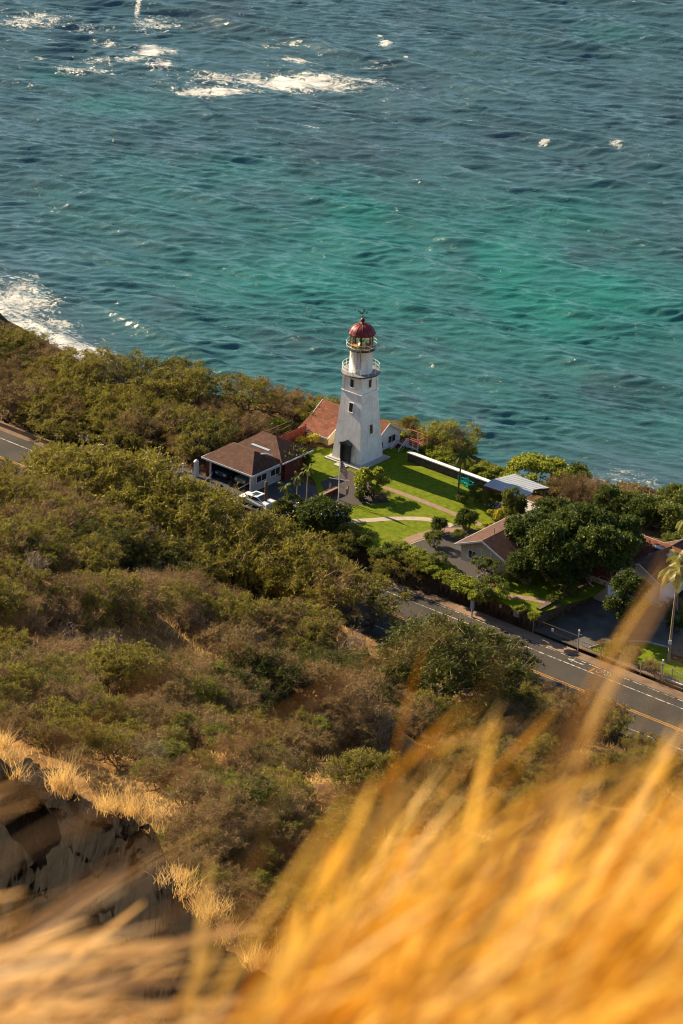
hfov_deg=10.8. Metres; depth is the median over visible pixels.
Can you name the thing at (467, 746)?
kiawe tree
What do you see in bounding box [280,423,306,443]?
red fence
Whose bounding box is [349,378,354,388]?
window
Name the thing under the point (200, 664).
dry tree
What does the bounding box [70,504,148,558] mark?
kiawe tree
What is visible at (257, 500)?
parked car
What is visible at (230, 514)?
kiawe tree
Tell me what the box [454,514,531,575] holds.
cottage
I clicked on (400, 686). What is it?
dry tree
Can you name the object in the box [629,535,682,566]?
red roof house
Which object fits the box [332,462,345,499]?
flagpole
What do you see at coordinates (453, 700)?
kiawe tree
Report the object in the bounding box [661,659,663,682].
roadside post
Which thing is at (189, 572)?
kiawe tree
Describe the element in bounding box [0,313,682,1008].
hillside
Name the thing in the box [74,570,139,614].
dry shrub
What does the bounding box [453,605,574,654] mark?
driveway apron
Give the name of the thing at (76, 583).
dry shrub
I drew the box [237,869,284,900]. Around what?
scrub bush
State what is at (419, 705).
dry shrub
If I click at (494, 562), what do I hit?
plumeria tree
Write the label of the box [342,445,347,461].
door
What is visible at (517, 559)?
broadleaf tree
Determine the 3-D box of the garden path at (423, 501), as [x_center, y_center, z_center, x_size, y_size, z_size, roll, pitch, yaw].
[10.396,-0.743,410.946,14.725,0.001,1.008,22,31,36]
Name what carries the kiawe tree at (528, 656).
on the hillside
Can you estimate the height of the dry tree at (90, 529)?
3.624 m
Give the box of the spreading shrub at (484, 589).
[472,574,509,602]
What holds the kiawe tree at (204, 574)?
on the hillside
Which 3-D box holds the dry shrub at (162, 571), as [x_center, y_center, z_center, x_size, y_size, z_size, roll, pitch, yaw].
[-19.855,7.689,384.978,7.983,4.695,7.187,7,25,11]
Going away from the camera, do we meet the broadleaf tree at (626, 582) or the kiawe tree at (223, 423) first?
the broadleaf tree at (626, 582)
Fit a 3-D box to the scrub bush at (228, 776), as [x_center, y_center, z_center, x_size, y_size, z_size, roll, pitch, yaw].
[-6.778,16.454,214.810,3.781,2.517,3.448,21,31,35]
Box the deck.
[390,428,428,451]
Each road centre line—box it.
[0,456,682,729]
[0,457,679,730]
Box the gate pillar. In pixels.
[193,460,198,476]
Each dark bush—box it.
[271,500,286,515]
[279,493,303,515]
[455,492,468,502]
[468,483,485,502]
[479,489,502,507]
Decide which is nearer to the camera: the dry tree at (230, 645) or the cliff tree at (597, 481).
the dry tree at (230, 645)
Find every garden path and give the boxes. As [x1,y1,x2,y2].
[349,517,452,526]
[381,486,481,525]
[401,528,461,559]
[507,594,561,607]
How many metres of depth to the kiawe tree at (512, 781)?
293.73 m
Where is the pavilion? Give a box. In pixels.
[483,474,548,514]
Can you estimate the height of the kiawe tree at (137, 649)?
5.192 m
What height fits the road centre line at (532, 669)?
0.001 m
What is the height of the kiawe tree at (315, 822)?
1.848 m
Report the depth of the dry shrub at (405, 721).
323.17 m
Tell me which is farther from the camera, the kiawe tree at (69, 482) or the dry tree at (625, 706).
the kiawe tree at (69, 482)
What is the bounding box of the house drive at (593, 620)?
[534,596,682,655]
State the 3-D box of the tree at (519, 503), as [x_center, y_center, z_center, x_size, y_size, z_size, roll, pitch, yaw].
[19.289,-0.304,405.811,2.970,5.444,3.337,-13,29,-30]
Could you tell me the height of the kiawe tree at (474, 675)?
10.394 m
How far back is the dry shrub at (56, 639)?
291.53 m
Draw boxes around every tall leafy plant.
[288,445,309,467]
[301,454,316,470]
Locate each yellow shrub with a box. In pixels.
[482,521,492,527]
[486,505,507,522]
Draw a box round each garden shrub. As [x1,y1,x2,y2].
[294,435,305,445]
[303,431,319,446]
[353,466,391,496]
[354,487,369,500]
[418,556,430,563]
[423,529,442,547]
[429,551,447,564]
[449,529,467,540]
[492,570,508,582]
[507,568,527,582]
[652,594,682,611]
[665,610,682,632]
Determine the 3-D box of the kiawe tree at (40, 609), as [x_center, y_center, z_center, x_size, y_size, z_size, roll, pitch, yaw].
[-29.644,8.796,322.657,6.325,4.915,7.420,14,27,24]
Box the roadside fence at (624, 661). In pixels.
[582,642,659,679]
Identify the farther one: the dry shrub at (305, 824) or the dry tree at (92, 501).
the dry tree at (92, 501)
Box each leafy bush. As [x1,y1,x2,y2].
[193,445,213,455]
[221,432,241,442]
[257,418,279,435]
[271,417,293,434]
[414,443,433,453]
[425,447,442,457]
[435,450,455,463]
[446,452,464,467]
[459,457,476,470]
[466,460,493,476]
[480,465,501,479]
[492,466,514,477]
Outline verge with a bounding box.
[579,646,682,688]
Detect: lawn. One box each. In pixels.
[304,448,500,547]
[493,568,606,612]
[590,642,682,681]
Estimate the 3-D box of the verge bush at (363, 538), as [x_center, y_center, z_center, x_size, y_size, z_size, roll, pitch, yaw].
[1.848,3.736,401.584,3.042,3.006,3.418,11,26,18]
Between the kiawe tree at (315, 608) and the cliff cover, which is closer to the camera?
the kiawe tree at (315, 608)
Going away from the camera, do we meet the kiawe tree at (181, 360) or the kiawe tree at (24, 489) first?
the kiawe tree at (24, 489)
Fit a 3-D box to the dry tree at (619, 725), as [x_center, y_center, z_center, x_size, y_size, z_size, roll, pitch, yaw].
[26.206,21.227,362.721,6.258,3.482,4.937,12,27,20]
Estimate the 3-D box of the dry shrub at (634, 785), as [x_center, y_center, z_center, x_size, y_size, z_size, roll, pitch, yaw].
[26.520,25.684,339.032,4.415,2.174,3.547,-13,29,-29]
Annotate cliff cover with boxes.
[0,321,671,503]
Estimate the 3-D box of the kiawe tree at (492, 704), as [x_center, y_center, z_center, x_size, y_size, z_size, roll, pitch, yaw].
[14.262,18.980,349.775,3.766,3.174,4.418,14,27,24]
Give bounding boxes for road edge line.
[1,438,682,708]
[362,620,679,748]
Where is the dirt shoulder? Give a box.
[0,426,682,699]
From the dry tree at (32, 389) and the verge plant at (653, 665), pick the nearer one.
the verge plant at (653, 665)
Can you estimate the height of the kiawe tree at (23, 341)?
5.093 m
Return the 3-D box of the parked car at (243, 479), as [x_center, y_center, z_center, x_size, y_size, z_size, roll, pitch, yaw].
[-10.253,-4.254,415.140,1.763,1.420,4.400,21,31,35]
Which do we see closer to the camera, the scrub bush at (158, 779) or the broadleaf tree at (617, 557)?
the scrub bush at (158, 779)
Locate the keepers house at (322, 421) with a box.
[298,399,405,450]
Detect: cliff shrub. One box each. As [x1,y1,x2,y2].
[231,373,275,397]
[262,384,306,407]
[268,387,317,420]
[269,391,300,415]
[292,393,339,419]
[398,415,420,429]
[400,428,415,439]
[428,421,473,445]
[442,435,466,451]
[450,437,472,449]
[462,445,478,456]
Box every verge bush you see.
[295,522,319,543]
[316,522,346,540]
[323,518,376,555]
[343,532,371,556]
[366,541,402,567]
[368,548,424,584]
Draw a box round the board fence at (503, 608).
[438,579,532,626]
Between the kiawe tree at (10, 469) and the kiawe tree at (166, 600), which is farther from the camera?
the kiawe tree at (10, 469)
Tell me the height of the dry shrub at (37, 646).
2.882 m
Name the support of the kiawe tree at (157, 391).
on the hillside
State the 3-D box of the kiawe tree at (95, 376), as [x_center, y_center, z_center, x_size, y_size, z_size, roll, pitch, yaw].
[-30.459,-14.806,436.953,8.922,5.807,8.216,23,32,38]
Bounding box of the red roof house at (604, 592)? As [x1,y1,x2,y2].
[551,549,622,601]
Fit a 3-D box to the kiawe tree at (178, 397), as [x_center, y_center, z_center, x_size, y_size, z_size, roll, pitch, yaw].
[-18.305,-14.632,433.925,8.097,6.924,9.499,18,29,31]
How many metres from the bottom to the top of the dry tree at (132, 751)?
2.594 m
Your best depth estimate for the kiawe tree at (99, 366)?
439.03 m
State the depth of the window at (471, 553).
396.96 m
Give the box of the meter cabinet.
[513,609,519,617]
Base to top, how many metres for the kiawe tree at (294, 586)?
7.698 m
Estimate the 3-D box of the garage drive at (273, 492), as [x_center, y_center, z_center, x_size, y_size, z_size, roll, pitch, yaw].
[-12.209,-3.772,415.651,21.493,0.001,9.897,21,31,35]
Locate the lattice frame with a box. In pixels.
[264,420,291,436]
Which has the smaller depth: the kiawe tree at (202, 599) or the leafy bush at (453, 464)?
the kiawe tree at (202, 599)
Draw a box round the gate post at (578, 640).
[577,630,580,650]
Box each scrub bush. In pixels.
[0,697,31,730]
[0,713,31,741]
[6,701,48,742]
[16,715,79,752]
[23,721,68,743]
[74,726,104,749]
[77,687,145,723]
[86,770,116,792]
[93,694,132,717]
[95,722,152,756]
[114,790,150,821]
[118,709,155,730]
[128,754,171,781]
[128,808,168,827]
[135,714,164,738]
[135,737,176,758]
[143,736,196,765]
[143,761,182,791]
[147,746,188,766]
[149,813,179,831]
[150,704,197,731]
[151,825,179,855]
[153,702,221,741]
[154,722,190,750]
[154,722,201,747]
[159,821,188,851]
[160,838,197,868]
[164,772,210,806]
[166,702,200,722]
[167,710,204,742]
[170,850,205,874]
[171,846,232,881]
[180,823,224,853]
[182,864,241,894]
[188,747,217,768]
[188,768,207,773]
[198,721,254,754]
[198,793,250,823]
[199,701,246,741]
[201,761,225,776]
[203,773,261,803]
[204,765,250,781]
[206,825,244,859]
[208,881,244,913]
[214,876,268,908]
[216,768,252,779]
[221,900,257,923]
[225,696,269,720]
[227,706,266,726]
[232,857,266,875]
[233,828,272,853]
[235,735,292,767]
[235,868,270,889]
[237,823,270,840]
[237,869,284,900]
[239,843,286,877]
[245,753,278,774]
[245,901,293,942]
[248,714,281,747]
[249,747,300,774]
[253,773,302,805]
[254,782,312,811]
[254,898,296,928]
[255,781,314,825]
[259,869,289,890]
[260,718,291,752]
[260,815,304,850]
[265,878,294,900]
[276,706,336,734]
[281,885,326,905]
[283,719,323,755]
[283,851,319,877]
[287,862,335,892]
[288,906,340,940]
[289,764,306,779]
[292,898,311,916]
[296,695,349,724]
[303,718,339,760]
[304,705,340,732]
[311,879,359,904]
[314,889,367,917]
[329,719,379,748]
[366,713,411,739]
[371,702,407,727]
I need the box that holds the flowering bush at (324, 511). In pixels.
[293,493,352,530]
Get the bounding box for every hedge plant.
[389,540,412,550]
[397,544,419,556]
[401,547,427,564]
[415,553,431,564]
[416,559,443,573]
[420,561,457,578]
[436,568,460,579]
[441,572,471,586]
[450,576,476,593]
[461,581,473,593]
[467,587,496,601]
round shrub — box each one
[429,516,448,531]
[453,507,479,531]
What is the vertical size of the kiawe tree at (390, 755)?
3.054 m
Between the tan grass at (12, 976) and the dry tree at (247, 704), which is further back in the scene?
the dry tree at (247, 704)
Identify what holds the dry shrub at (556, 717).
on the hillside
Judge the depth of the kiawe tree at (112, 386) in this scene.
436.75 m
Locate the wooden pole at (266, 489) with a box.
[264,481,267,500]
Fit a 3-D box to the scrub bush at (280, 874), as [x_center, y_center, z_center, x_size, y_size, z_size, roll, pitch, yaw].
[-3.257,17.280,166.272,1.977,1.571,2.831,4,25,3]
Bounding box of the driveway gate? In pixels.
[532,619,577,647]
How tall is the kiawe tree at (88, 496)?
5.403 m
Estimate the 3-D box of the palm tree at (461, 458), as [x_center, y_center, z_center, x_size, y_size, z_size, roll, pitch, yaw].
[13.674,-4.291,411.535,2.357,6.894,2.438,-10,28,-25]
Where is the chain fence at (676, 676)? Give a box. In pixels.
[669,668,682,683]
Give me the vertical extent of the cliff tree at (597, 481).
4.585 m
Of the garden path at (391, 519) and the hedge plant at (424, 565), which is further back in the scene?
the garden path at (391, 519)
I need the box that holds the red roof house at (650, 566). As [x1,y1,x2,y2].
[624,539,682,607]
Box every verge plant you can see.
[592,637,610,650]
[599,638,622,653]
[612,632,631,644]
[623,645,641,660]
[639,657,661,673]
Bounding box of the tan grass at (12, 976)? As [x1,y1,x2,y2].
[0,782,315,1023]
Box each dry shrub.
[0,347,32,378]
[0,359,27,379]
[0,360,34,390]
[0,364,12,379]
[0,366,42,383]
[0,586,52,643]
[0,590,50,631]
[0,643,31,674]
[0,647,63,676]
[0,664,14,688]
[6,357,44,376]
[10,696,66,720]
[13,338,62,362]
[13,575,57,628]
[13,602,68,635]
[20,350,47,367]
[24,363,71,387]
[26,590,105,636]
[27,628,90,650]
[28,635,72,652]
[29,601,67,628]
[32,341,81,367]
[32,636,84,656]
[33,638,82,657]
[34,569,90,604]
[41,647,106,676]
[43,596,83,629]
[47,633,107,654]
[49,569,115,613]
[57,670,108,702]
[62,679,110,712]
[71,663,114,698]
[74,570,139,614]
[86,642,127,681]
[104,581,167,625]
[115,567,163,591]
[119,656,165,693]
[120,573,174,620]
[122,568,186,601]
[128,563,189,579]
[132,565,177,597]
[136,568,197,590]
[156,592,206,631]
[168,567,220,612]
[179,395,222,413]
[180,397,209,409]
[189,581,252,610]
[198,402,242,420]
[211,406,260,427]
[229,420,258,441]
[233,408,281,435]
[282,810,330,841]
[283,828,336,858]
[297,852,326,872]
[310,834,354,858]
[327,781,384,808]
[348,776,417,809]
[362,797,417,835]
[370,489,393,500]
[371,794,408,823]
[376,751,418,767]
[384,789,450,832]
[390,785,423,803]
[392,688,419,706]
[393,703,421,730]
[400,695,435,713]
[403,711,440,737]
[403,753,434,779]
[404,695,448,727]
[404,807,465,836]
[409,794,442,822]
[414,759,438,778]
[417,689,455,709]
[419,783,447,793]
[421,730,461,752]
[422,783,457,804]
[428,765,452,783]
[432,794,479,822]
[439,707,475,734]
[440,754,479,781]
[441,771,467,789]
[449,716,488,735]
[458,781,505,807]
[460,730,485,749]
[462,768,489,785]
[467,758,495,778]
[470,688,518,716]
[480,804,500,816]
[481,699,537,726]
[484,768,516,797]
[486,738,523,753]
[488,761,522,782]
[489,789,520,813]
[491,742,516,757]
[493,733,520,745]
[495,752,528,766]
[497,693,535,716]
[500,694,543,720]
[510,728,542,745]
[514,718,549,734]
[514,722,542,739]
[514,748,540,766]
[531,697,562,709]
[532,703,550,727]
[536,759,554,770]
[538,701,567,726]
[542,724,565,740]
[546,697,579,729]
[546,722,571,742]
[551,688,591,712]
[551,717,584,738]
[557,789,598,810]
[560,704,581,725]
[563,700,586,722]
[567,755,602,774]
[569,709,607,736]
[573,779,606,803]
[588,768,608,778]
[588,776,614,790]
[593,701,628,731]
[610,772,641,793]
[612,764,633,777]
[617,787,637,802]
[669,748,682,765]
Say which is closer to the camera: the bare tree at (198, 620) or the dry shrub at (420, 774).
the dry shrub at (420, 774)
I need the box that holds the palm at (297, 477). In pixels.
[291,471,304,504]
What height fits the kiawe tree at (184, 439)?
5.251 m
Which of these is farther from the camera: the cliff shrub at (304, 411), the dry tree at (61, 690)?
the cliff shrub at (304, 411)
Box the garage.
[201,431,313,491]
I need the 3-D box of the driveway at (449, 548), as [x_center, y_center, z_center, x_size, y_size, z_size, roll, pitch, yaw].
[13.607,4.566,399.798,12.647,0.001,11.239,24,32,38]
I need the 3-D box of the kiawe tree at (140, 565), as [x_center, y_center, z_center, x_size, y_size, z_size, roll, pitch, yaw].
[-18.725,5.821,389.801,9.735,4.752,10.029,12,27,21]
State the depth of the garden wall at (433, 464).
418.81 m
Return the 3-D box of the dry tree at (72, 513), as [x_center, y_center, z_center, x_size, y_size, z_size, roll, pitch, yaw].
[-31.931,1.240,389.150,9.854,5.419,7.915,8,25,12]
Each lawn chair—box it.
[457,476,464,484]
[463,477,473,488]
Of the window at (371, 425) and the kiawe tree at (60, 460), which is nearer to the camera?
the kiawe tree at (60, 460)
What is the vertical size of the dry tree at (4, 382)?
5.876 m
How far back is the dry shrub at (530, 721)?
349.18 m
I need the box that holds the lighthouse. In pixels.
[324,307,389,470]
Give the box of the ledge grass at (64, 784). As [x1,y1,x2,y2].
[0,720,317,1015]
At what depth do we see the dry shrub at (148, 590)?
344.56 m
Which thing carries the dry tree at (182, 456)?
on the hillside
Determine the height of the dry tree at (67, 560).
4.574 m
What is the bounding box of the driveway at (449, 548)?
[410,525,488,580]
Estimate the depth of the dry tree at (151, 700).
248.37 m
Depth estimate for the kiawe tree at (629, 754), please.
341.44 m
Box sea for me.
[0,0,682,491]
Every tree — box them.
[0,320,35,346]
[0,339,50,367]
[0,342,20,358]
[0,374,30,421]
[0,377,50,411]
[0,380,63,416]
[0,456,19,473]
[0,461,19,475]
[0,466,41,503]
[0,468,28,504]
[0,471,60,516]
[0,476,52,509]
[0,495,56,525]
[0,500,74,564]
[0,518,38,561]
[0,527,48,570]
[0,532,70,574]
[0,553,39,585]
[0,571,36,631]
[0,576,28,616]
[0,625,31,654]
[0,646,48,674]
[0,658,44,702]
[0,675,19,701]
[0,684,33,718]
[0,696,27,737]
[2,350,42,374]
[2,587,42,630]
[2,663,54,697]
[3,327,52,353]
[5,522,58,550]
[5,563,70,607]
[8,366,49,400]
[9,514,56,539]
[10,665,72,704]
[11,390,68,427]
[11,494,95,531]
[13,486,68,514]
[14,397,89,442]
[14,476,66,501]
[14,547,50,590]
[15,436,141,506]
[15,506,74,538]
[16,375,64,406]
[16,439,104,491]
[20,486,99,511]
[21,351,72,377]
[21,652,87,682]
[22,541,86,575]
[22,648,79,681]
[24,491,100,531]
[24,694,88,731]
[25,710,108,752]
[26,677,69,715]
[29,664,84,698]
[30,356,88,376]
[32,455,96,480]
[33,444,129,493]
[37,370,100,419]
[37,439,170,503]
[38,387,92,433]
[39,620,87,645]
[44,359,102,387]
[44,526,93,569]
[45,719,90,749]
[46,531,78,546]
[47,477,94,502]
[48,344,120,386]
[49,414,97,442]
[50,650,110,691]
[52,566,123,603]
[53,367,117,401]
[53,498,113,533]
[53,516,137,560]
[55,743,91,767]
[57,578,110,613]
[59,440,151,499]
[59,531,114,570]
[61,442,194,509]
[62,386,116,419]
[63,491,116,534]
[64,701,113,731]
[65,454,171,508]
[65,678,109,704]
[66,532,125,576]
[67,356,119,384]
[67,391,117,432]
[67,404,129,445]
[67,516,110,536]
[68,595,118,636]
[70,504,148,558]
[70,640,151,698]
[74,404,134,442]
[75,522,132,566]
[76,381,153,430]
[77,758,109,775]
[78,491,138,541]
[79,721,139,764]
[83,343,121,367]
[86,355,151,387]
[87,632,168,694]
[88,453,213,535]
[88,583,150,627]
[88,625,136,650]
[92,710,137,735]
[93,380,130,403]
[94,564,146,601]
[96,419,160,453]
[96,715,157,754]
[99,409,149,449]
[99,648,191,699]
[100,469,176,526]
[101,473,222,540]
[104,772,151,797]
[105,402,180,450]
[107,389,164,419]
[108,346,159,384]
[108,471,225,535]
[108,692,156,718]
[109,376,176,408]
[109,508,155,550]
[111,462,215,530]
[112,355,201,391]
[112,744,170,776]
[116,397,185,436]
[116,536,207,574]
[119,538,164,571]
[123,692,165,716]
[124,392,191,412]
[126,755,193,793]
[127,732,168,760]
[128,470,246,572]
[129,693,179,714]
[129,725,178,751]
[130,384,176,399]
[130,580,181,626]
[131,407,189,445]
[131,480,273,557]
[132,412,191,448]
[132,527,210,570]
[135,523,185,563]
[139,663,202,704]
[143,647,196,691]
[144,362,214,405]
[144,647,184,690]
[146,678,201,710]
[148,400,196,422]
[148,536,225,575]
[149,498,252,540]
[149,764,233,813]
[151,402,220,443]
[153,823,186,843]
[155,645,221,667]
[156,365,220,406]
[156,578,216,624]
[157,576,205,618]
[158,354,220,390]
[158,765,207,798]
[161,426,196,455]
[162,507,252,564]
[162,665,229,709]
[162,688,209,708]
[163,437,207,462]
[163,651,223,674]
[163,666,222,706]
[164,651,226,690]
[165,752,207,769]
[166,602,220,638]
[168,421,232,459]
[168,488,277,563]
[169,699,211,731]
[172,790,239,837]
[172,800,240,845]
[173,673,230,714]
[174,413,246,458]
[174,559,231,591]
[175,567,225,592]
[175,774,255,808]
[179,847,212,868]
[182,501,293,579]
[183,604,236,637]
[184,533,247,585]
[184,701,227,737]
[185,710,243,750]
[188,766,227,786]
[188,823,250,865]
[191,617,279,660]
[194,407,219,415]
[196,626,290,676]
[197,593,265,639]
[198,658,242,680]
[199,681,247,709]
[199,801,267,841]
[202,511,329,587]
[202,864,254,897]
[203,409,237,433]
[203,585,271,626]
[206,369,281,412]
[206,669,246,709]
[206,712,273,746]
[207,793,277,836]
[208,415,233,439]
[208,515,287,590]
[208,613,270,656]
[208,683,260,714]
[209,597,286,631]
[211,663,262,698]
[212,727,268,766]
[214,706,290,755]
[216,623,263,663]
[217,402,244,426]
[217,643,279,690]
[218,535,352,602]
[218,541,276,594]
[219,753,275,777]
[220,674,280,714]
[225,663,266,690]
[225,806,281,835]
[226,647,311,693]
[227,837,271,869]
[228,626,275,651]
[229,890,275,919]
[231,534,327,599]
[231,758,280,777]
[233,771,266,787]
[234,677,282,711]
[234,763,309,798]
[234,772,280,809]
[235,603,300,649]
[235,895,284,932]
[237,625,301,660]
[237,642,302,663]
[237,784,295,824]
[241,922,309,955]
[243,595,301,622]
[244,762,273,779]
[245,542,351,598]
[245,598,310,634]
[248,527,358,607]
[248,658,320,709]
[254,643,307,680]
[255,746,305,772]
[256,552,375,608]
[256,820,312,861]
[262,774,319,821]
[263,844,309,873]
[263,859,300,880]
[265,652,339,700]
[265,709,313,734]
[266,599,322,627]
[266,722,324,761]
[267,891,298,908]
[270,622,317,652]
[271,551,355,605]
[275,599,349,644]
[275,620,335,659]
[278,754,319,780]
[283,723,337,762]
[287,551,372,626]
[288,614,340,649]
[290,659,352,706]
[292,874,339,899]
[293,644,338,666]
[294,647,357,684]
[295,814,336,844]
[297,658,344,697]
[298,564,414,630]
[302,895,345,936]
[303,670,386,717]
[306,617,357,652]
[306,715,345,745]
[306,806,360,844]
[307,648,363,671]
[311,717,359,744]
[313,678,388,718]
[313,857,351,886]
[314,745,397,794]
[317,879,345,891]
[318,661,388,713]
[320,657,376,694]
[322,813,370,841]
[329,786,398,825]
[330,625,370,655]
[330,698,390,736]
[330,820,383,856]
[332,668,398,704]
[333,741,407,790]
[334,650,394,676]
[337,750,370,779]
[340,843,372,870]
[342,695,401,725]
[345,716,382,744]
[348,605,539,719]
[353,658,401,690]
[360,654,395,674]
[361,713,407,739]
[362,669,398,693]
[368,702,409,731]
[370,711,400,749]
[374,689,403,707]
[380,671,425,702]
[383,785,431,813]
[387,666,434,698]
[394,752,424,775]
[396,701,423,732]
[399,414,485,456]
[404,687,449,714]
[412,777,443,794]
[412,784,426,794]
[417,700,485,737]
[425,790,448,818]
[427,745,473,766]
[428,693,470,733]
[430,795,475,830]
[433,740,481,769]
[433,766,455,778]
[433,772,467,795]
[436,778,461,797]
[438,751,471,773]
[452,444,471,493]
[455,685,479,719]
[456,621,490,642]
[460,701,493,728]
[465,629,545,680]
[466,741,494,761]
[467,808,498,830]
[469,555,491,576]
[472,695,508,718]
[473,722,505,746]
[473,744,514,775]
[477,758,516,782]
[483,559,500,580]
[485,655,541,696]
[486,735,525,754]
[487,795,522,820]
[488,686,543,717]
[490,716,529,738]
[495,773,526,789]
[496,452,574,494]
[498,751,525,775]
[500,678,554,723]
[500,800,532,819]
[501,486,527,517]
[502,509,555,552]
[502,547,545,584]
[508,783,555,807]
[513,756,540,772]
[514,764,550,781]
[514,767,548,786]
[515,678,555,695]
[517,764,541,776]
[520,704,554,728]
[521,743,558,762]
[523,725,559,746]
[524,517,591,583]
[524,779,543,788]
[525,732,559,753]
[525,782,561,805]
[531,495,574,515]
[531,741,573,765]
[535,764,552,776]
[536,694,568,716]
[539,472,582,497]
[541,550,592,590]
[542,686,579,703]
[543,690,576,711]
[546,461,592,486]
[549,472,602,502]
[549,501,623,554]
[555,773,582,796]
[565,687,619,727]
[568,523,642,586]
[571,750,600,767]
[580,689,622,717]
[582,707,634,738]
[584,476,611,505]
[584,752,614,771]
[591,483,632,517]
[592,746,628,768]
[599,511,646,547]
[601,568,651,635]
[601,702,637,731]
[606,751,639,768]
[609,488,645,517]
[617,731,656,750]
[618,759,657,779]
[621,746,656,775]
[626,493,664,526]
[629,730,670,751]
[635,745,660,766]
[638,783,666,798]
[645,493,682,532]
[654,483,682,500]
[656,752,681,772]
[657,549,682,661]
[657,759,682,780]
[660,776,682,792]
[661,526,682,541]
[666,549,682,617]
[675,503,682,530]
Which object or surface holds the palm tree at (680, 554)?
on the hillside
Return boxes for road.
[0,430,682,756]
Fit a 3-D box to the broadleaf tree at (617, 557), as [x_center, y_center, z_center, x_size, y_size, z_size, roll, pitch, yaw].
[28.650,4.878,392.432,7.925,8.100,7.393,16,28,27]
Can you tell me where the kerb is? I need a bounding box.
[590,640,667,647]
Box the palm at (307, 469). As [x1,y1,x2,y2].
[301,465,313,497]
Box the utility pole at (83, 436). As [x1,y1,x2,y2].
[78,433,88,447]
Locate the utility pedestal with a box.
[470,600,474,616]
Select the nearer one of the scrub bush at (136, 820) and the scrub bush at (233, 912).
the scrub bush at (233, 912)
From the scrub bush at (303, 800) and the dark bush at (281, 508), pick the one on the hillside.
the scrub bush at (303, 800)
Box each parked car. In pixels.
[215,467,237,479]
[234,474,249,485]
[238,491,275,510]
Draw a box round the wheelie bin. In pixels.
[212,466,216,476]
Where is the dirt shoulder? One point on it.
(593, 661)
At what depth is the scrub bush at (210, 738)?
240.59 m
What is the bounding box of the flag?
[340,461,347,481]
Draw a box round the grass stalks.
[0,557,682,1023]
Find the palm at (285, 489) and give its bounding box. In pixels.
[278,482,294,495]
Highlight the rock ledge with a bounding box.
[0,758,278,1023]
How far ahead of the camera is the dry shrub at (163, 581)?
364.11 m
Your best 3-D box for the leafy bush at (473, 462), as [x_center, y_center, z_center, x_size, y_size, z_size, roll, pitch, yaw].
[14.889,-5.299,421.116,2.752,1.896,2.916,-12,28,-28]
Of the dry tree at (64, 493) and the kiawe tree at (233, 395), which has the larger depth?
the kiawe tree at (233, 395)
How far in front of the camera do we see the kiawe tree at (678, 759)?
356.07 m
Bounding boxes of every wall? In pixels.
[0,421,58,444]
[270,487,337,512]
[406,451,489,484]
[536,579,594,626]
[665,678,682,690]
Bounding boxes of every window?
[256,472,266,483]
[270,466,279,477]
[348,402,353,413]
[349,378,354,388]
[367,378,371,388]
[369,423,372,434]
[388,433,395,443]
[468,549,476,560]
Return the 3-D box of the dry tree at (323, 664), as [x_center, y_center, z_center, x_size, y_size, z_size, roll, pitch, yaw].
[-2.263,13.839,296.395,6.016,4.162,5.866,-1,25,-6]
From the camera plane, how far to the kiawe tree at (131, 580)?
345.29 m
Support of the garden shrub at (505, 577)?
on the lawn at (539, 587)
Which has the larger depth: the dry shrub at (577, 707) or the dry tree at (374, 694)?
the dry shrub at (577, 707)
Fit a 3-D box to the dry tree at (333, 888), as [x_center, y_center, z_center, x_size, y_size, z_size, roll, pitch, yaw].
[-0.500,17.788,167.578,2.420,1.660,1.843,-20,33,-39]
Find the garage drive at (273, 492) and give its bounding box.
[172,468,317,518]
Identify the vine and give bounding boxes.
[512,604,527,612]
[527,611,540,620]
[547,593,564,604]
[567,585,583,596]

